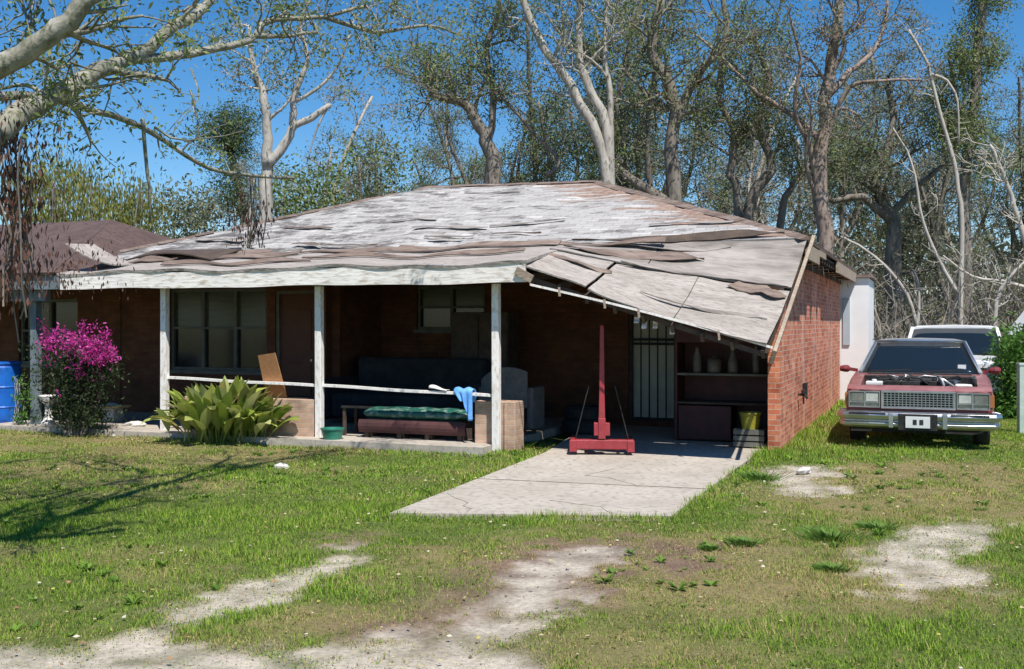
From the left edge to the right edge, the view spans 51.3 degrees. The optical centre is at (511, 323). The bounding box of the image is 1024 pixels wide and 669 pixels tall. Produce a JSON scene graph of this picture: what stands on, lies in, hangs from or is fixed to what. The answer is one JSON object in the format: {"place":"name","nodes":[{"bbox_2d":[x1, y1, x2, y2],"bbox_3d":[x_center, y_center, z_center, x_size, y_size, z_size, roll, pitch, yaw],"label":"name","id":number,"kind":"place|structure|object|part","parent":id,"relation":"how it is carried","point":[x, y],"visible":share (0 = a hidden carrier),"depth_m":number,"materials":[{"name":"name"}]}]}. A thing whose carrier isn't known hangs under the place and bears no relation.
{"place":"outdoors","nodes":[
{"label":"outdoors","id":0,"kind":"place"},
{"bbox_2d":[0,328,1023,668],"bbox_3d":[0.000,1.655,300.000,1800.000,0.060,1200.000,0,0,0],"label":"ground","id":1,"kind":"structure","parent":0,"point":[544,584],"depth_m":6.81,"materials":[{"name":"green plant"}]},
{"bbox_2d":[0,361,21,422],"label":"blue barrel","id":2,"kind":"object","parent":1,"relation":"on","point":[9,370],"visible":0.72,"depth_m":16.98,"materials":[{"name":"plastic"}]},
{"bbox_2d":[8,372,38,424],"bbox_3d":[-7.533,1.175,16.500,0.467,0.972,0.426,0,0,0],"label":"leggy weed","id":3,"kind":"object","parent":1,"relation":"on","point":[22,412],"visible":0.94,"depth_m":16.47,"materials":[{"name":"green plant"}]},
{"bbox_2d":[18,318,133,436],"bbox_3d":[-6.371,0.848,15.710,1.492,1.866,2.111,0,0,-41],"label":"azalea","id":4,"kind":"object","parent":1,"relation":"on","point":[89,354],"visible":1,"depth_m":15.51,"materials":[{"name":"purple plant"}]},
{"bbox_2d":[0,220,171,424],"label":"neighbouring house","id":5,"kind":"structure","parent":1,"relation":"on","point":[67,309],"depth_m":19.26,"materials":[{"name":"red"}]},
{"bbox_2d":[20,299,77,367],"bbox_3d":[-8.515,0.180,19.652,1.500,1.260,0.155,0,0,21],"label":"window","id":6,"kind":"structure","parent":5,"relation":"in","point":[62,311],"depth_m":19.67,"materials":[{"name":"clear glass"}]},
{"bbox_2d":[0,133,177,238],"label":"bamboo thicket","id":7,"kind":"object","parent":1,"relation":"on","point":[136,215],"visible":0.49,"depth_m":28.03,"materials":[{"name":"green plant"}]},
{"bbox_2d":[144,163,239,238],"bbox_3d":[-10.174,-1.560,32.933,3.829,6.623,3.866,0,0,0],"label":"bush","id":8,"kind":"object","parent":1,"relation":"on","point":[196,223],"visible":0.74,"depth_m":32.61,"materials":[{"name":"green plant"}]},
{"bbox_2d":[140,376,299,443],"bbox_3d":[-3.970,1.169,14.706,2.224,0.921,1.497,0,0,0],"label":"broad leaved plant","id":9,"kind":"object","parent":1,"relation":"on","point":[235,408],"visible":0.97,"depth_m":14.54,"materials":[{"name":"green plant"}]},
{"bbox_2d":[177,93,293,229],"bbox_3d":[-9.248,-3.009,35.980,3.520,9.530,3.346,0,0,43],"label":"round crown tree","id":10,"kind":"object","parent":1,"relation":"on","point":[244,127],"visible":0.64,"depth_m":35.77,"materials":[{"name":"green plant"}]},
{"bbox_2d":[0,0,501,342],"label":"overhanging tree","id":11,"kind":"object","parent":1,"relation":"on","point":[21,111],"visible":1,"depth_m":7.66,"materials":[{"name":"grey plant"}]},
{"bbox_2d":[213,145,295,230],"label":"background tree","id":12,"kind":"object","parent":1,"relation":"on","point":[241,169],"visible":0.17,"depth_m":33.05,"materials":[{"name":"green plant"}]},
{"bbox_2d":[245,149,318,216],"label":"background tree","id":13,"kind":"object","parent":1,"relation":"on","point":[284,199],"visible":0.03,"depth_m":41.41,"materials":[{"name":"green plant"}]},
{"bbox_2d":[274,463,289,468],"bbox_3d":[-2.629,1.631,12.207,0.180,0.084,0.141,3,-10,8],"label":"rubble chunk","id":14,"kind":"object","parent":1,"relation":"on","point":[283,465],"visible":0.74,"depth_m":12.16,"materials":[{"name":"stone"}]},
{"bbox_2d":[184,0,387,220],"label":"half bare tree","id":15,"kind":"object","parent":1,"relation":"on","point":[269,158],"visible":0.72,"depth_m":23.94,"materials":[{"name":"grey plant"}]},
{"bbox_2d":[244,152,365,216],"bbox_3d":[-5.696,-1.707,29.863,3.486,6.918,3.360,0,0,0],"label":"bush","id":16,"kind":"object","parent":1,"relation":"on","point":[309,203],"visible":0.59,"depth_m":29.65,"materials":[{"name":"green plant"}]},
{"bbox_2d":[294,126,410,213],"bbox_3d":[-4.385,-1.754,30.177,3.417,7.239,3.795,0,0,12],"label":"background tree","id":17,"kind":"object","parent":1,"relation":"on","point":[359,178],"visible":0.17,"depth_m":29.48,"materials":[{"name":"green plant"}]},
{"bbox_2d":[272,58,443,207],"bbox_3d":[-4.945,-3.460,35.037,4.956,10.882,5.330,0,0,16],"label":"background tree","id":18,"kind":"object","parent":1,"relation":"on","point":[357,121],"visible":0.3,"depth_m":35.54,"materials":[{"name":"green plant"}]},
{"bbox_2d":[308,123,421,207],"bbox_3d":[-4.142,-2.057,31.081,3.553,7.620,3.506,0,0,0],"label":"bush","id":19,"kind":"object","parent":1,"relation":"on","point":[354,160],"visible":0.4,"depth_m":30.80,"materials":[{"name":"green plant"}]},
{"bbox_2d":[330,123,426,205],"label":"background tree","id":20,"kind":"object","parent":1,"relation":"on","point":[341,136],"visible":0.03,"depth_m":38.61,"materials":[{"name":"green plant"}]},
{"bbox_2d":[389,51,485,189],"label":"background tree","id":21,"kind":"object","parent":1,"relation":"on","point":[474,160],"visible":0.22,"depth_m":43.20,"materials":[{"name":"green plant"}]},
{"bbox_2d":[0,180,876,456],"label":"brick house","id":22,"kind":"structure","parent":1,"relation":"on","point":[312,299],"depth_m":17.10,"materials":[{"name":"brick"}]},
{"bbox_2d":[39,395,56,424],"bbox_3d":[-7.211,1.335,16.600,0.300,0.450,0.300,0,0,0],"label":"birdbath","id":23,"kind":"object","parent":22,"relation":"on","point":[41,397],"visible":0.53,"depth_m":16.53,"materials":[{"name":"white paint"}]},
{"bbox_2d":[94,404,130,421],"bbox_3d":[-6.404,1.430,17.105,0.480,0.260,0.320,0,0,21],"label":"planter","id":24,"kind":"object","parent":22,"relation":"on","point":[119,417],"visible":0.59,"depth_m":17.00,"materials":[{"name":"wood"}]},
{"bbox_2d":[123,421,145,426],"bbox_3d":[-5.734,1.534,16.246,0.313,0.111,0.202,0,0,21],"label":"rubble chunk","id":25,"kind":"object","parent":22,"relation":"on","point":[134,423],"visible":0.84,"depth_m":16.18,"materials":[{"name":"concrete"}]},
{"bbox_2d":[169,288,265,374],"bbox_3d":[-5.027,0.130,18.281,2.100,1.460,0.155,0,0,21],"label":"window","id":26,"kind":"structure","parent":22,"relation":"in","point":[222,330],"depth_m":18.35,"materials":[{"name":"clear glass"}]},
{"bbox_2d":[258,353,287,397],"bbox_3d":[-3.382,0.725,15.072,0.390,0.640,0.160,0,0,21],"label":"leaning board","id":27,"kind":"object","parent":22,"relation":"on","point":[269,368],"visible":0.79,"depth_m":15.06,"materials":[{"name":"brown wood"}]},
{"bbox_2d":[276,290,314,395],"bbox_3d":[-3.522,0.500,17.734,0.860,2.100,0.120,0,0,21],"label":"door","id":28,"kind":"structure","parent":22,"relation":"in","point":[295,310],"depth_m":17.72,"materials":[{"name":"red paint"}]},
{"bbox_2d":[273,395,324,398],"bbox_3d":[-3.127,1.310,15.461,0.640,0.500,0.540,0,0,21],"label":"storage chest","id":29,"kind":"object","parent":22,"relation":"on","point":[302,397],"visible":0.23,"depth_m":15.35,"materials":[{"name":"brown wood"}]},
{"bbox_2d":[320,427,344,439],"bbox_3d":[-2.430,1.485,14.445,0.330,0.150,0.330,0,0,0],"label":"green tub","id":30,"kind":"object","parent":22,"relation":"on","point":[332,433],"visible":1,"depth_m":14.34,"materials":[{"name":"teal plastic"}]},
{"bbox_2d":[341,404,386,434],"bbox_3d":[-2.092,1.355,15.086,0.520,0.410,0.400,0,0,21],"label":"table","id":31,"kind":"object","parent":22,"relation":"on","point":[357,406],"visible":0.67,"depth_m":15.02,"materials":[{"name":"wood"}]},
{"bbox_2d":[324,357,490,418],"bbox_3d":[-1.574,1.010,16.676,2.860,0.940,1.080,0,0,21],"label":"covered sofa","id":32,"kind":"object","parent":22,"relation":"on","point":[421,373],"visible":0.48,"depth_m":16.77,"materials":[{"name":"fabric"}]},
{"bbox_2d":[358,406,474,441],"bbox_3d":[-1.264,1.347,14.597,1.600,0.427,0.573,0,0,21],"label":"glider bench","id":33,"kind":"object","parent":22,"relation":"on","point":[429,423],"visible":0.91,"depth_m":14.38,"materials":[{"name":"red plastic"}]},
{"bbox_2d":[429,385,448,390],"bbox_3d":[-0.961,0.842,14.082,0.261,0.075,0.106,0,0,21],"label":"rag","id":34,"kind":"object","parent":22,"relation":"on","point":[435,387],"visible":1,"depth_m":14.06,"materials":[{"name":"white fabric"}]},
{"bbox_2d":[413,286,484,332],"bbox_3d":[-1.043,-0.245,18.431,1.400,0.810,0.155,0,0,21],"label":"window","id":35,"kind":"structure","parent":22,"relation":"in","point":[436,304],"depth_m":18.53,"materials":[{"name":"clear glass"}]},
{"bbox_2d":[453,387,476,420],"bbox_3d":[-0.614,1.042,13.934,0.281,0.436,0.156,0,0,21],"label":"towel","id":36,"kind":"object","parent":22,"relation":"hanging from","point":[465,397],"visible":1,"depth_m":13.88,"materials":[{"name":"blue fabric"}]},
{"bbox_2d":[451,312,518,370],"bbox_3d":[-0.442,0.685,17.367,1.000,1.750,0.545,0,0,21],"label":"door frame","id":37,"kind":"object","parent":22,"relation":"on","point":[471,334],"visible":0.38,"depth_m":17.16,"materials":[{"name":"wood"}]},
{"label":"door","id":38,"kind":"part","parent":37,"relation":"part of","materials":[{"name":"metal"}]},
{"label":"door","id":39,"kind":"part","parent":37,"relation":"part of","materials":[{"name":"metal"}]},
{"bbox_2d":[479,367,543,436],"bbox_3d":[-0.031,1.076,15.000,0.820,0.968,0.650,0,0,21],"label":"grey armchair","id":40,"kind":"object","parent":22,"relation":"on","point":[514,383],"visible":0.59,"depth_m":14.70,"materials":[{"name":"fabric"}]},
{"bbox_2d":[629,306,685,420],"bbox_3d":[2.350,0.475,17.115,0.960,2.150,0.210,0,0,21],"label":"door","id":41,"kind":"structure","parent":22,"relation":"in","point":[651,350],"depth_m":17.17,"materials":[{"name":"beige paint"}]},
{"bbox_2d":[348,0,573,183],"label":"crooked tree","id":42,"kind":"object","parent":1,"relation":"on","point":[492,155],"visible":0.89,"depth_m":26.86,"materials":[{"name":"green plant"}]},
{"bbox_2d":[391,34,541,190],"bbox_3d":[-1.494,-4.206,37.740,5.607,12.306,6.371,0,0,-36],"label":"background tree","id":43,"kind":"object","parent":1,"relation":"on","point":[446,128],"visible":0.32,"depth_m":37.70,"materials":[{"name":"green plant"}]},
{"bbox_2d":[13,467,993,668],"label":"pebbles","id":44,"kind":"object","parent":1,"relation":"on","point":[368,652],"visible":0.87,"depth_m":6.73,"materials":[{"name":"grey stone"}]},
{"bbox_2d":[475,143,543,182],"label":"background tree","id":45,"kind":"object","parent":1,"relation":"on","point":[527,180],"visible":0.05,"depth_m":41.80,"materials":[{"name":"green plant"}]},
{"bbox_2d":[0,439,1023,668],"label":"lawn weeds","id":46,"kind":"object","parent":1,"relation":"on","point":[15,627],"visible":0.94,"depth_m":9.59,"materials":[{"name":"green plant"}]},
{"bbox_2d":[476,0,592,183],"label":"background tree","id":47,"kind":"object","parent":1,"relation":"on","point":[535,145],"visible":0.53,"depth_m":37.16,"materials":[{"name":"green plant"}]},
{"bbox_2d":[524,439,549,447],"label":"weed tuft","id":48,"kind":"object","parent":1,"relation":"on","point":[528,444],"visible":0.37,"depth_m":14.31,"materials":[{"name":"green plant"}]},
{"bbox_2d":[489,0,665,184],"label":"forked tree","id":49,"kind":"object","parent":1,"relation":"on","point":[604,145],"visible":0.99,"depth_m":25.43,"materials":[{"name":"grey plant"}]},
{"bbox_2d":[531,84,644,181],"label":"background tree","id":50,"kind":"object","parent":1,"relation":"on","point":[591,177],"visible":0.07,"depth_m":45.17,"materials":[{"name":"green plant"}]},
{"bbox_2d":[522,0,743,212],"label":"background tree","id":51,"kind":"object","parent":1,"relation":"on","point":[649,165],"visible":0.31,"depth_m":33.91,"materials":[{"name":"green plant"}]},
{"bbox_2d":[550,0,744,213],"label":"background tree","id":52,"kind":"object","parent":1,"relation":"on","point":[711,151],"visible":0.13,"depth_m":40.01,"materials":[{"name":"green plant"}]},
{"bbox_2d":[546,0,759,218],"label":"background tree","id":53,"kind":"object","parent":1,"relation":"on","point":[624,109],"visible":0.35,"depth_m":35.38,"materials":[{"name":"green plant"}]},
{"bbox_2d":[563,0,784,201],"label":"leafy oak","id":54,"kind":"object","parent":1,"relation":"on","point":[675,108],"visible":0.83,"depth_m":26.87,"materials":[{"name":"green plant"}]},
{"bbox_2d":[696,542,725,550],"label":"weed tuft","id":55,"kind":"object","parent":1,"relation":"on","point":[709,546],"visible":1,"depth_m":7.82,"materials":[{"name":"green plant"}]},
{"bbox_2d":[681,139,783,220],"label":"background tree","id":56,"kind":"object","parent":1,"relation":"on","point":[701,205],"visible":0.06,"depth_m":45.61,"materials":[{"name":"green plant"}]},
{"bbox_2d":[715,534,771,547],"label":"weed tuft","id":57,"kind":"object","parent":1,"relation":"on","point":[742,540],"visible":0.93,"depth_m":7.98,"materials":[{"name":"green plant"}]},
{"bbox_2d":[730,469,791,481],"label":"weed tuft","id":58,"kind":"object","parent":1,"relation":"on","point":[752,475],"visible":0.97,"depth_m":11.29,"materials":[{"name":"green plant"}]},
{"bbox_2d":[656,0,901,228],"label":"twin oak","id":59,"kind":"object","parent":1,"relation":"on","point":[762,181],"visible":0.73,"depth_m":28.89,"materials":[{"name":"green plant"}]},
{"bbox_2d":[690,44,867,239],"bbox_3d":[9.301,-4.111,37.042,6.198,12.243,4.966,0,0,-27],"label":"background tree","id":60,"kind":"object","parent":1,"relation":"on","point":[759,212],"visible":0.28,"depth_m":37.20,"materials":[{"name":"green plant"}]},
{"bbox_2d":[695,38,862,228],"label":"background tree","id":61,"kind":"object","parent":1,"relation":"on","point":[755,163],"visible":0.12,"depth_m":42.30,"materials":[{"name":"green plant"}]},
{"bbox_2d":[796,467,810,474],"bbox_3d":[3.234,1.628,11.842,0.162,0.084,0.242,-18,-14,39],"label":"rubble chunk","id":62,"kind":"object","parent":1,"relation":"on","point":[803,470],"visible":0.98,"depth_m":11.78,"materials":[{"name":"stone"}]},
{"bbox_2d":[675,0,971,253],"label":"tall tree","id":63,"kind":"object","parent":1,"relation":"on","point":[830,87],"visible":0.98,"depth_m":26.81,"materials":[{"name":"grey plant"}]},
{"bbox_2d":[781,523,869,544],"bbox_3d":[2.447,1.610,8.164,0.637,0.100,0.587,0,0,-31],"label":"weed tuft","id":64,"kind":"object","parent":1,"relation":"on","point":[818,534],"visible":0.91,"depth_m":8.17,"materials":[{"name":"green plant"}]},
{"bbox_2d":[803,560,860,573],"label":"weed tuft","id":65,"kind":"object","parent":1,"relation":"on","point":[826,566],"visible":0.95,"depth_m":7.15,"materials":[{"name":"green plant"}]},
{"bbox_2d":[797,34,914,267],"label":"background tree","id":66,"kind":"object","parent":1,"relation":"on","point":[852,217],"visible":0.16,"depth_m":43.20,"materials":[{"name":"green plant"}]},
{"bbox_2d":[770,5,944,313],"bbox_3d":[12.145,-4.557,38.334,6.134,13.030,6.824,0,0,-7],"label":"background tree","id":67,"kind":"object","parent":1,"relation":"on","point":[842,244],"visible":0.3,"depth_m":38.01,"materials":[{"name":"green plant"}]},
{"bbox_2d":[833,216,925,325],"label":"bent dead tree","id":68,"kind":"object","parent":1,"relation":"on","point":[916,320],"visible":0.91,"depth_m":26.97,"materials":[{"name":"grey wood"}]},
{"bbox_2d":[852,518,912,532],"bbox_3d":[2.932,1.621,8.562,0.483,0.078,0.432,0,0,-16],"label":"weed tuft","id":69,"kind":"object","parent":1,"relation":"on","point":[870,524],"visible":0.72,"depth_m":8.54,"materials":[{"name":"green plant"}]},
{"bbox_2d":[833,119,936,318],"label":"background tree","id":70,"kind":"object","parent":1,"relation":"on","point":[865,225],"visible":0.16,"depth_m":45.44,"materials":[{"name":"green plant"}]},
{"bbox_2d":[780,22,996,337],"bbox_3d":[11.333,-3.511,32.049,4.710,10.597,6.094,0,0,-44],"label":"broad oak","id":71,"kind":"object","parent":1,"relation":"on","point":[884,209],"visible":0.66,"depth_m":31.88,"materials":[{"name":"green plant"}]},
{"bbox_2d":[773,201,1022,327],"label":"wood","id":72,"kind":"object","parent":1,"relation":"on","point":[945,248],"visible":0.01,"depth_m":59.04,"materials":[{"name":"grey plant"}]},
{"bbox_2d":[784,228,1023,344],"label":"undergrowth","id":73,"kind":"object","parent":1,"relation":"on","point":[1013,309],"visible":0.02,"depth_m":29.14,"materials":[{"name":"plant"}]},
{"bbox_2d":[838,338,1002,444],"bbox_3d":[6.269,0.948,16.438,2.210,1.465,5.472,0,0,21],"label":"sedan","id":74,"kind":"object","parent":1,"relation":"on","point":[929,385],"visible":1,"depth_m":14.33,"materials":[{"name":"red paint"}]},
{"bbox_2d":[866,127,977,324],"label":"background tree","id":75,"kind":"object","parent":1,"relation":"on","point":[919,258],"visible":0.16,"depth_m":40.25,"materials":[{"name":"green plant"}]},
{"bbox_2d":[892,15,968,324],"bbox_3d":[10.404,-2.936,26.473,1.900,9.379,0.918,0,0,12],"label":"dead sapling","id":76,"kind":"object","parent":1,"relation":"on","point":[961,208],"visible":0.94,"depth_m":26.47,"materials":[{"name":"grey wood"}]},
{"bbox_2d":[856,21,1023,324],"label":"background tree","id":77,"kind":"object","parent":1,"relation":"on","point":[934,233],"visible":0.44,"depth_m":35.80,"materials":[{"name":"green plant"}]},
{"bbox_2d":[860,251,1023,349],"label":"bare saplings","id":78,"kind":"object","parent":1,"relation":"on","point":[888,331],"visible":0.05,"depth_m":27.02,"materials":[{"name":"grey wood"}]},
{"bbox_2d":[895,62,1023,324],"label":"background tree","id":79,"kind":"object","parent":1,"relation":"on","point":[983,217],"visible":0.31,"depth_m":38.11,"materials":[{"name":"green plant"}]},
{"bbox_2d":[908,325,1011,404],"bbox_3d":[8.978,0.848,21.696,2.320,1.665,5.420,0,0,21],"label":"pickup truck","id":80,"kind":"object","parent":1,"relation":"on","point":[975,338],"visible":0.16,"depth_m":20.82,"materials":[{"name":"white paint"}]},
{"bbox_2d":[902,98,1023,326],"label":"broken tree","id":81,"kind":"object","parent":1,"relation":"on","point":[1020,225],"visible":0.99,"depth_m":23.98,"materials":[{"name":"grey plant"}]},
{"bbox_2d":[908,0,1023,324],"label":"moss draped tree","id":82,"kind":"object","parent":1,"relation":"on","point":[961,56],"visible":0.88,"depth_m":29.86,"materials":[{"name":"green plant"}]},
{"bbox_2d":[944,21,1023,282],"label":"background tree","id":83,"kind":"object","parent":1,"relation":"on","point":[1017,245],"visible":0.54,"depth_m":37.47,"materials":[{"name":"green plant"}]},
{"bbox_2d":[948,113,1023,324],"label":"background tree","id":84,"kind":"object","parent":1,"relation":"on","point":[1012,243],"visible":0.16,"depth_m":42.56,"materials":[{"name":"green plant"}]},
{"bbox_2d":[974,150,1023,303],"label":"background tree","id":85,"kind":"object","parent":1,"relation":"on","point":[1007,258],"visible":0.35,"depth_m":34.33,"materials":[{"name":"green plant"}]},
{"bbox_2d":[980,311,1023,418],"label":"green shrub","id":86,"kind":"object","parent":1,"relation":"on","point":[1011,355],"visible":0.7,"depth_m":18.63,"materials":[{"name":"green plant"}]},
{"bbox_2d":[1008,311,1023,334],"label":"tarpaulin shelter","id":87,"kind":"object","parent":1,"relation":"on","point":[1020,318],"visible":0.24,"depth_m":23.27,"materials":[{"name":"fabric"}]},
{"bbox_2d":[1016,363,1023,432],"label":"fence post","id":88,"kind":"object","parent":1,"relation":"on","point":[1020,397],"visible":0.77,"depth_m":16.06,"materials":[{"name":"white wood"}]},
{"bbox_2d":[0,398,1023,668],"bbox_3d":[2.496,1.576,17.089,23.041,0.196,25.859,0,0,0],"label":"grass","id":89,"kind":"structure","parent":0,"point":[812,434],"depth_m":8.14,"materials":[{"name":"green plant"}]},
{"bbox_2d":[0,0,1023,324],"label":"sky","id":90,"kind":"structure","parent":0,"point":[112,140],"materials":[{"name":"blue"}]},
{"bbox_2d":[6,432,1023,668],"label":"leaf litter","id":91,"kind":"object","parent":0,"point":[273,580],"visible":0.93,"depth_m":7.78,"materials":[{"name":"brown plant"}]},
{"bbox_2d":[390,425,767,521],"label":"driveway","id":92,"kind":"structure","parent":0,"point":[660,469],"depth_m":11.15,"materials":[{"name":"concrete"}]},
{"bbox_2d":[562,419,597,434],"bbox_3d":[1.078,1.538,16.041,0.660,0.200,0.660,0,0,0],"label":"loose tyre","id":93,"kind":"object","parent":92,"relation":"on","point":[571,427],"visible":0.63,"depth_m":15.74,"materials":[{"name":"black rubber"}]},
{"bbox_2d":[563,405,606,420],"bbox_3d":[1.104,1.337,16.052,0.660,0.200,0.660,0,0,0],"label":"loose tyre","id":94,"kind":"object","parent":93,"relation":"on","point":[574,412],"visible":0.84,"depth_m":15.77,"materials":[{"name":"black rubber"}]},
{"bbox_2d":[569,325,634,454],"bbox_3d":[1.149,0.828,13.697,0.810,1.620,0.825,0,0,4],"label":"engine hoist","id":95,"kind":"object","parent":92,"relation":"on","point":[602,430],"visible":1,"depth_m":13.31,"materials":[{"name":"red metal"}]},
{"bbox_2d":[674,325,767,440],"bbox_3d":[3.010,0.828,14.942,1.380,1.620,0.530,0,0,21],"label":"red shelf","id":96,"kind":"object","parent":92,"relation":"on","point":[709,406],"visible":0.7,"depth_m":15.02,"materials":[{"name":"paint"}]},
{"bbox_2d":[693,347,700,372],"bbox_3d":[2.606,0.508,15.010,0.119,0.360,0.117,0,0,0],"label":"bottle","id":97,"kind":"object","parent":96,"relation":"on","point":[697,362],"visible":1,"depth_m":14.97,"materials":[{"name":"plastic"}]},
{"bbox_2d":[707,356,720,372],"bbox_3d":[2.829,0.568,14.922,0.196,0.240,0.192,0,0,0],"label":"jug","id":98,"kind":"object","parent":96,"relation":"on","point":[713,364],"visible":1,"depth_m":14.84,"materials":[{"name":"plastic"}]},
{"bbox_2d":[728,350,737,373],"bbox_3d":[3.071,0.523,14.827,0.144,0.330,0.142,0,0,0],"label":"bottle","id":99,"kind":"object","parent":96,"relation":"on","point":[732,364],"visible":0.91,"depth_m":14.78,"materials":[{"name":"plastic"}]},
{"bbox_2d":[753,345,759,373],"bbox_3d":[3.369,0.488,14.710,0.102,0.400,0.100,0,0,0],"label":"jug","id":100,"kind":"object","parent":96,"relation":"on","point":[756,364],"visible":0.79,"depth_m":14.67,"materials":[{"name":"plastic"}]},
{"bbox_2d":[733,427,766,448],"bbox_3d":[3.166,1.515,14.166,0.400,0.246,0.300,0,0,21],"label":"crate","id":101,"kind":"object","parent":92,"relation":"on","point":[748,437],"visible":0.96,"depth_m":14.05,"materials":[{"name":"grey wood"}]},
{"bbox_2d":[739,411,761,428],"bbox_3d":[3.166,1.282,14.166,0.300,0.215,0.300,0,0,21],"label":"yellow bucket","id":102,"kind":"object","parent":101,"relation":"on","point":[750,419],"visible":1,"depth_m":14.06,"materials":[{"name":"plastic"}]}
]}

